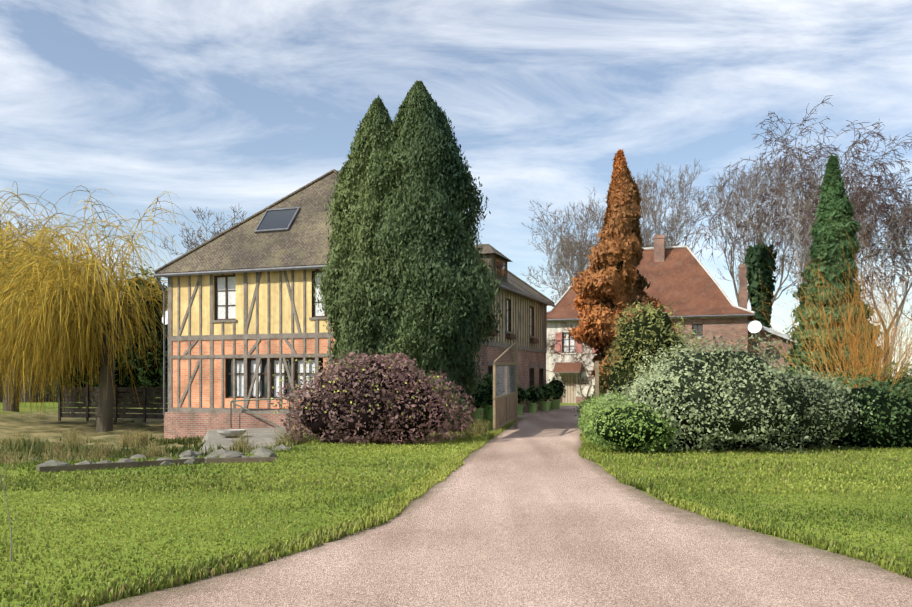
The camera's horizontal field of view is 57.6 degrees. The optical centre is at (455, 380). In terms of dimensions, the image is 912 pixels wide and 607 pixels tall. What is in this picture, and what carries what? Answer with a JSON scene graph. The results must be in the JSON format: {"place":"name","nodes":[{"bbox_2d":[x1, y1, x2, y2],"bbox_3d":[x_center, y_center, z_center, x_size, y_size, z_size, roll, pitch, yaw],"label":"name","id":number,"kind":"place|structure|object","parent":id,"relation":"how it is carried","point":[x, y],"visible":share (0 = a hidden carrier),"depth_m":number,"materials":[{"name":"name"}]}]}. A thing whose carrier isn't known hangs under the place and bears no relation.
{"place":"outdoors","nodes":[
{"label":"outdoors","id":0,"kind":"place"},
{"bbox_2d":[164,269,546,438],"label":"mill house","id":1,"kind":"structure","parent":0,"point":[235,336],"depth_m":33.35,"materials":[{"name":"yellow paint"}]},
{"bbox_2d":[153,169,554,414],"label":"roof trim","id":2,"kind":"structure","parent":1,"relation":"attached to","point":[278,220],"depth_m":34.14,"materials":[{"name":"wood"}]},
{"bbox_2d":[162,310,167,324],"bbox_3d":[-12.066,-2.696,34.697,0.611,0.686,0.475,0,0,2],"label":"satellite dish","id":3,"kind":"object","parent":2,"relation":"on","point":[166,316],"visible":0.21,"depth_m":34.85,"materials":[{"name":"metal"}]},
{"bbox_2d":[547,340,562,352],"bbox_3d":[5.647,-1.955,47.247,0.958,0.720,0.044,0,0,20],"label":"bracket sign","id":4,"kind":"object","parent":2,"relation":"attached to","point":[554,344],"visible":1,"depth_m":47.21,"materials":[{"name":"metal"}]},
{"bbox_2d":[156,172,552,305],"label":"roof","id":5,"kind":"structure","parent":1,"relation":"attached to","point":[303,241],"depth_m":33.54,"materials":[{"name":"tile"}]},
{"bbox_2d":[474,244,512,281],"bbox_3d":[1.086,-5.646,39.733,2.541,1.800,3.000,0,0,20],"label":"dormer","id":6,"kind":"object","parent":5,"relation":"on","point":[499,260],"visible":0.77,"depth_m":39.08,"materials":[{"name":"brown brick"}]},
{"bbox_2d":[0,397,911,606],"bbox_3d":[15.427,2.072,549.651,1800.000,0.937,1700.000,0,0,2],"label":"ground","id":7,"kind":"structure","parent":0,"point":[48,425],"depth_m":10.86,"materials":[{"name":"green plant"}]},
{"bbox_2d":[0,465,11,560],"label":"sapling","id":8,"kind":"object","parent":7,"relation":"on","point":[9,517],"visible":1,"depth_m":7.36,"materials":[{"name":"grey plant"}]},
{"bbox_2d":[0,212,67,262],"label":"tree","id":9,"kind":"object","parent":7,"relation":"on","point":[39,224],"visible":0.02,"depth_m":74.39,"materials":[{"name":"brown plant"}]},
{"bbox_2d":[3,353,76,401],"bbox_3d":[-34.638,-0.446,65.955,7.595,4.100,5.096,0,0,20],"label":"hedge","id":10,"kind":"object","parent":7,"relation":"on","point":[27,398],"depth_m":63.22,"materials":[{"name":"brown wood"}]},
{"bbox_2d":[0,197,102,401],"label":"willow","id":11,"kind":"object","parent":7,"relation":"on","point":[1,395],"depth_m":65.94,"materials":[{"name":"yellow plant"}]},
{"bbox_2d":[0,190,127,411],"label":"willow","id":12,"kind":"object","parent":7,"relation":"on","point":[13,407],"visible":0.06,"depth_m":43.57,"materials":[{"name":"yellow plant"}]},
{"bbox_2d":[34,265,167,423],"bbox_3d":[-17.660,-1.877,46.114,13.874,8.726,5.647,0,0,31],"label":"evergreen by mill","id":13,"kind":"object","parent":7,"relation":"on","point":[141,375],"visible":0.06,"depth_m":43.73,"materials":[{"name":"green plant"}]},
{"bbox_2d":[0,181,204,432],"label":"willow","id":14,"kind":"object","parent":7,"relation":"on","point":[43,309],"visible":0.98,"depth_m":36.85,"materials":[{"name":"yellow plant"}]},
{"bbox_2d":[58,384,167,422],"bbox_3d":[-17.445,1.129,42.528,6.995,1.950,0.110,0,0,16],"label":"board fence","id":15,"kind":"object","parent":7,"relation":"on","point":[144,402],"visible":0.77,"depth_m":42.47,"materials":[{"name":"brown wood"}]},
{"bbox_2d":[1,432,289,465],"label":"grass tufts","id":16,"kind":"object","parent":7,"relation":"on","point":[269,440],"visible":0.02,"depth_m":25.20,"materials":[{"name":"beige plant"}]},
{"bbox_2d":[36,452,260,469],"bbox_3d":[-5.972,1.989,19.835,3.846,1.117,9.729,0,0,-4],"label":"stone edging","id":17,"kind":"object","parent":7,"relation":"on","point":[191,460],"visible":0.19,"depth_m":15.66,"materials":[{"name":"grey stone"}]},
{"bbox_2d":[0,424,312,464],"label":"tan tussocks","id":18,"kind":"object","parent":7,"relation":"on","point":[139,438],"visible":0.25,"depth_m":25.09,"materials":[{"name":"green plant"}]},
{"bbox_2d":[39,457,274,472],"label":"edging planks","id":19,"kind":"object","parent":7,"relation":"on","point":[98,466],"visible":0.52,"depth_m":15.40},
{"bbox_2d":[0,433,315,462],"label":"hollow weeds","id":20,"kind":"object","parent":7,"relation":"on","point":[34,447],"visible":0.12,"depth_m":25.72,"materials":[{"name":"green plant"}]},
{"bbox_2d":[158,203,246,254],"bbox_3d":[-17.188,-5.787,61.423,10.315,15.026,8.802,0,0,43],"label":"tree","id":21,"kind":"object","parent":7,"relation":"on","point":[203,239],"visible":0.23,"depth_m":60.01,"materials":[{"name":"grey plant"}]},
{"bbox_2d":[130,444,290,458],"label":"field stones","id":22,"kind":"object","parent":7,"relation":"on","point":[261,451],"visible":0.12,"depth_m":17.48,"materials":[{"name":"grey stone"}]},
{"bbox_2d":[198,427,289,453],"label":"sluice slab","id":23,"kind":"structure","parent":7,"relation":"on","point":[213,437],"depth_m":26.32,"materials":[{"name":"concrete"}]},
{"bbox_2d":[217,429,246,436],"bbox_3d":[-7.193,1.684,26.588,0.940,0.240,0.926,0,0,2],"label":"stone basin","id":24,"kind":"object","parent":23,"relation":"on","point":[227,432],"visible":0.98,"depth_m":26.30,"materials":[{"name":"stone"}]},
{"bbox_2d":[230,397,289,427],"bbox_3d":[-7.624,1.313,32.235,2.709,1.381,0.062,0,0,20],"label":"handrail","id":25,"kind":"object","parent":23,"relation":"on","point":[232,401],"visible":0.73,"depth_m":32.32,"materials":[{"name":"grey metal"}]},
{"bbox_2d":[0,417,490,463],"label":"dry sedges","id":26,"kind":"object","parent":7,"relation":"on","point":[478,431],"visible":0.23,"depth_m":23.75,"materials":[{"name":"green plant"}]},
{"bbox_2d":[313,95,413,378],"bbox_3d":[-2.293,-3.841,27.651,4.693,11.222,4.997,0,0,2],"label":"cypress","id":27,"kind":"object","parent":7,"relation":"on","point":[357,296],"visible":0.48,"depth_m":26.22,"materials":[{"name":"green plant"}]},
{"bbox_2d":[269,349,481,443],"bbox_3d":[-2.122,0.421,21.668,5.547,2.512,3.587,0,0,2],"label":"purple shrub","id":28,"kind":"object","parent":7,"relation":"on","point":[372,399],"visible":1,"depth_m":21.00,"materials":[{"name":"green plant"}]},
{"bbox_2d":[363,80,506,431],"bbox_3d":[-0.987,-4.039,27.409,5.408,11.735,5.366,0,0,2],"label":"cypress","id":29,"kind":"object","parent":7,"relation":"on","point":[427,250],"visible":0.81,"depth_m":26.02,"materials":[{"name":"green plant"}]},
{"bbox_2d":[0,431,911,494],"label":"grass","id":30,"kind":"structure","parent":7,"relation":"on","point":[794,464],"depth_m":15.08,"materials":[{"name":"green plant"}]},
{"bbox_2d":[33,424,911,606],"bbox_3d":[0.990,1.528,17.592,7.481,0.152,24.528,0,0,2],"label":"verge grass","id":31,"kind":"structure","parent":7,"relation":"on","point":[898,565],"depth_m":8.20,"materials":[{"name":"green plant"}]},
{"bbox_2d":[493,341,598,430],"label":"field gate","id":32,"kind":"structure","parent":7,"relation":"on","point":[505,408],"depth_m":25.75,"materials":[{"name":"wood"}]},
{"bbox_2d":[528,221,598,303],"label":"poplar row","id":33,"kind":"object","parent":7,"relation":"on","point":[551,268],"visible":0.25,"depth_m":101.15,"materials":[{"name":"grey plant"}]},
{"bbox_2d":[541,187,605,286],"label":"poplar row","id":34,"kind":"object","parent":7,"relation":"on","point":[587,227],"visible":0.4,"depth_m":85.56,"materials":[{"name":"grey plant"}]},
{"bbox_2d":[521,199,665,297],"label":"tree","id":35,"kind":"object","parent":7,"relation":"on","point":[570,251],"visible":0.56,"depth_m":76.74,"materials":[{"name":"grey plant"}]},
{"bbox_2d":[564,149,681,400],"bbox_3d":[9.293,-5.622,46.114,6.507,14.710,4.827,0,0,2],"label":"bronze conifer","id":36,"kind":"object","parent":7,"relation":"on","point":[610,283],"visible":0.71,"depth_m":45.14,"materials":[{"name":"orange plant"}]},
{"bbox_2d":[573,391,678,451],"bbox_3d":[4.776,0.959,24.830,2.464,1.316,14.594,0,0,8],"label":"shrub","id":37,"kind":"object","parent":7,"relation":"on","point":[628,427],"visible":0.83,"depth_m":18.29,"materials":[{"name":"green plant"}]},
{"bbox_2d":[583,175,680,247],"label":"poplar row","id":38,"kind":"object","parent":7,"relation":"on","point":[645,237],"visible":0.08,"depth_m":91.03,"materials":[{"name":"grey plant"}]},
{"bbox_2d":[546,234,750,402],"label":"manor house","id":39,"kind":"structure","parent":7,"relation":"on","point":[705,326],"depth_m":59.52,"materials":[{"name":"red brick"}]},
{"bbox_2d":[547,322,594,399],"bbox_3d":[10.185,-1.435,59.050,9.006,5.989,0.431,0,0,20],"label":"manor creeper","id":40,"kind":"object","parent":39,"relation":"attached to","point":[585,353],"depth_m":59.57,"materials":[{"name":"plant"}]},
{"bbox_2d":[547,248,754,320],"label":"roof","id":41,"kind":"structure","parent":39,"relation":"attached to","point":[682,280],"depth_m":59.46,"materials":[{"name":"brown tile"}]},
{"bbox_2d":[547,245,754,320],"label":"roof trim","id":42,"kind":"structure","parent":41,"relation":"attached to","point":[707,272],"depth_m":58.68,"materials":[{"name":"white wood"}]},
{"bbox_2d":[748,321,761,332],"bbox_3d":[19.749,-3.596,55.191,0.479,0.859,1.110,0,0,-33],"label":"manor satellite dish","id":43,"kind":"object","parent":39,"relation":"attached to","point":[754,326],"visible":1,"depth_m":55.11,"materials":[{"name":"white metal"}]},
{"bbox_2d":[588,301,708,398],"bbox_3d":[7.356,-0.539,30.322,5.256,4.773,3.686,0,0,2],"label":"juniper shrub","id":44,"kind":"object","parent":7,"relation":"on","point":[643,330],"visible":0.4,"depth_m":29.36,"materials":[{"name":"green plant"}]},
{"bbox_2d":[634,158,708,247],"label":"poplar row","id":45,"kind":"object","parent":7,"relation":"on","point":[645,190],"visible":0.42,"depth_m":83.45,"materials":[{"name":"grey plant"}]},
{"bbox_2d":[640,163,718,253],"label":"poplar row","id":46,"kind":"object","parent":7,"relation":"on","point":[683,214],"visible":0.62,"depth_m":92.40,"materials":[{"name":"grey plant"}]},
{"bbox_2d":[596,328,874,452],"bbox_3d":[6.301,0.167,19.597,6.340,3.178,4.378,0,0,2],"label":"grey green shrub","id":47,"kind":"object","parent":7,"relation":"on","point":[723,398],"visible":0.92,"depth_m":18.54,"materials":[{"name":"green plant"}]},
{"bbox_2d":[690,152,824,310],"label":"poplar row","id":48,"kind":"object","parent":7,"relation":"on","point":[759,239],"visible":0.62,"depth_m":81.88,"materials":[{"name":"grey plant"}]},
{"bbox_2d":[744,242,776,332],"bbox_3d":[21.412,-3.927,58.401,2.334,11.562,2.644,0,0,29],"label":"ivy trunk","id":49,"kind":"object","parent":7,"relation":"on","point":[760,263],"visible":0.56,"depth_m":57.80,"materials":[{"name":"green plant"}]},
{"bbox_2d":[699,162,821,304],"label":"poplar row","id":50,"kind":"object","parent":7,"relation":"on","point":[781,265],"visible":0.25,"depth_m":89.76,"materials":[{"name":"grey plant"}]},
{"bbox_2d":[675,95,911,321],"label":"birch","id":51,"kind":"object","parent":7,"relation":"on","point":[808,184],"visible":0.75,"depth_m":59.42,"materials":[{"name":"grey plant"}]},
{"bbox_2d":[722,210,911,398],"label":"shrub","id":52,"kind":"object","parent":7,"relation":"on","point":[855,349],"visible":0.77,"depth_m":28.40,"materials":[{"name":"orange plant"}]},
{"bbox_2d":[760,142,873,263],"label":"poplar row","id":53,"kind":"object","parent":7,"relation":"on","point":[795,181],"visible":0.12,"depth_m":79.45,"materials":[{"name":"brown plant"}]},
{"bbox_2d":[748,320,894,378],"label":"outbuilding","id":54,"kind":"structure","parent":7,"relation":"on","point":[773,337],"depth_m":56.27,"materials":[{"name":"red brick"}]},
{"bbox_2d":[773,194,882,290],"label":"tree","id":55,"kind":"object","parent":7,"relation":"on","point":[804,251],"visible":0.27,"depth_m":69.46,"materials":[{"name":"brown plant"}]},
{"bbox_2d":[780,161,876,299],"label":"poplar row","id":56,"kind":"object","parent":7,"relation":"on","point":[814,207],"visible":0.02,"depth_m":91.93,"materials":[{"name":"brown plant"}]},
{"bbox_2d":[779,153,888,388],"bbox_3d":[22.636,-5.816,49.136,6.121,15.316,5.372,0,0,2],"label":"conifer tree","id":57,"kind":"object","parent":7,"relation":"on","point":[833,199],"visible":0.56,"depth_m":48.25,"materials":[{"name":"green plant"}]},
{"bbox_2d":[779,360,911,398],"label":"garden planting","id":58,"kind":"object","parent":7,"relation":"on","point":[890,381],"visible":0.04,"depth_m":29.34,"materials":[{"name":"green plant"}]},
{"bbox_2d":[786,132,911,331],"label":"birch","id":59,"kind":"object","parent":7,"relation":"on","point":[880,180],"visible":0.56,"depth_m":55.32,"materials":[{"name":"grey plant"}]},
{"bbox_2d":[795,245,911,387],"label":"bare shrub","id":60,"kind":"object","parent":7,"relation":"on","point":[897,358],"visible":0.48,"depth_m":30.30,"materials":[{"name":"brown plant"}]},
{"bbox_2d":[813,168,911,373],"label":"bare tree","id":61,"kind":"object","parent":7,"relation":"on","point":[892,276],"visible":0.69,"depth_m":60.09,"materials":[{"name":"brown plant"}]},
{"bbox_2d":[819,369,911,448],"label":"hedge","id":62,"kind":"object","parent":7,"relation":"on","point":[890,421],"visible":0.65,"depth_m":19.67,"materials":[{"name":"green plant"}]},
{"bbox_2d":[857,197,911,363],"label":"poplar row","id":63,"kind":"object","parent":7,"relation":"on","point":[873,297],"visible":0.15,"depth_m":88.46,"materials":[{"name":"brown plant"}]},
{"bbox_2d":[865,196,911,320],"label":"tree","id":64,"kind":"object","parent":7,"relation":"on","point":[901,241],"visible":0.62,"depth_m":58.86,"materials":[{"name":"brown plant"}]},
{"bbox_2d":[0,0,911,375],"label":"sky","id":65,"kind":"structure","parent":0,"point":[216,105],"materials":[{"name":"blue"}]},
{"bbox_2d":[96,405,911,606],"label":"drive gravel","id":66,"kind":"structure","parent":0,"point":[534,510],"depth_m":7.47,"materials":[{"name":"beige gravel"}]},
{"bbox_2d":[469,399,560,420],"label":"planters","id":67,"kind":"object","parent":66,"relation":"on","point":[545,406],"visible":0.6,"depth_m":39.28,"materials":[{"name":"ceramic"}]},
{"bbox_2d":[469,378,490,407],"bbox_3d":[0.837,0.486,33.401,1.190,1.280,0.950,0,0,-36],"label":"pot plant","id":68,"kind":"object","parent":67,"relation":"on","point":[480,401],"visible":0.6,"depth_m":33.17,"materials":[{"name":"green plant"}]},
{"bbox_2d":[477,371,503,409],"bbox_3d":[1.476,0.447,34.938,1.455,1.703,1.751,0,0,2],"label":"pot plant","id":69,"kind":"object","parent":67,"relation":"on","point":[489,380],"visible":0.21,"depth_m":34.55,"materials":[{"name":"green plant"}]},
{"bbox_2d":[510,385,528,403],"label":"pot plant","id":70,"kind":"object","parent":67,"relation":"on","point":[522,394],"visible":0.56,"depth_m":38.63,"materials":[{"name":"green plant"}]},
{"bbox_2d":[524,385,543,403],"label":"pot plant","id":71,"kind":"object","parent":67,"relation":"on","point":[535,395],"visible":0.77,"depth_m":41.78,"materials":[{"name":"green plant"}]},
{"bbox_2d":[538,383,553,401],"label":"pot plant","id":72,"kind":"object","parent":67,"relation":"on","point":[548,392],"visible":0.77,"depth_m":44.47,"materials":[{"name":"green plant"}]},
{"bbox_2d":[546,377,566,400],"bbox_3d":[5.638,0.430,47.144,1.375,1.545,1.542,0,0,2],"label":"pot plant","id":73,"kind":"object","parent":67,"relation":"on","point":[558,387],"visible":0.83,"depth_m":46.77,"materials":[{"name":"green plant"}]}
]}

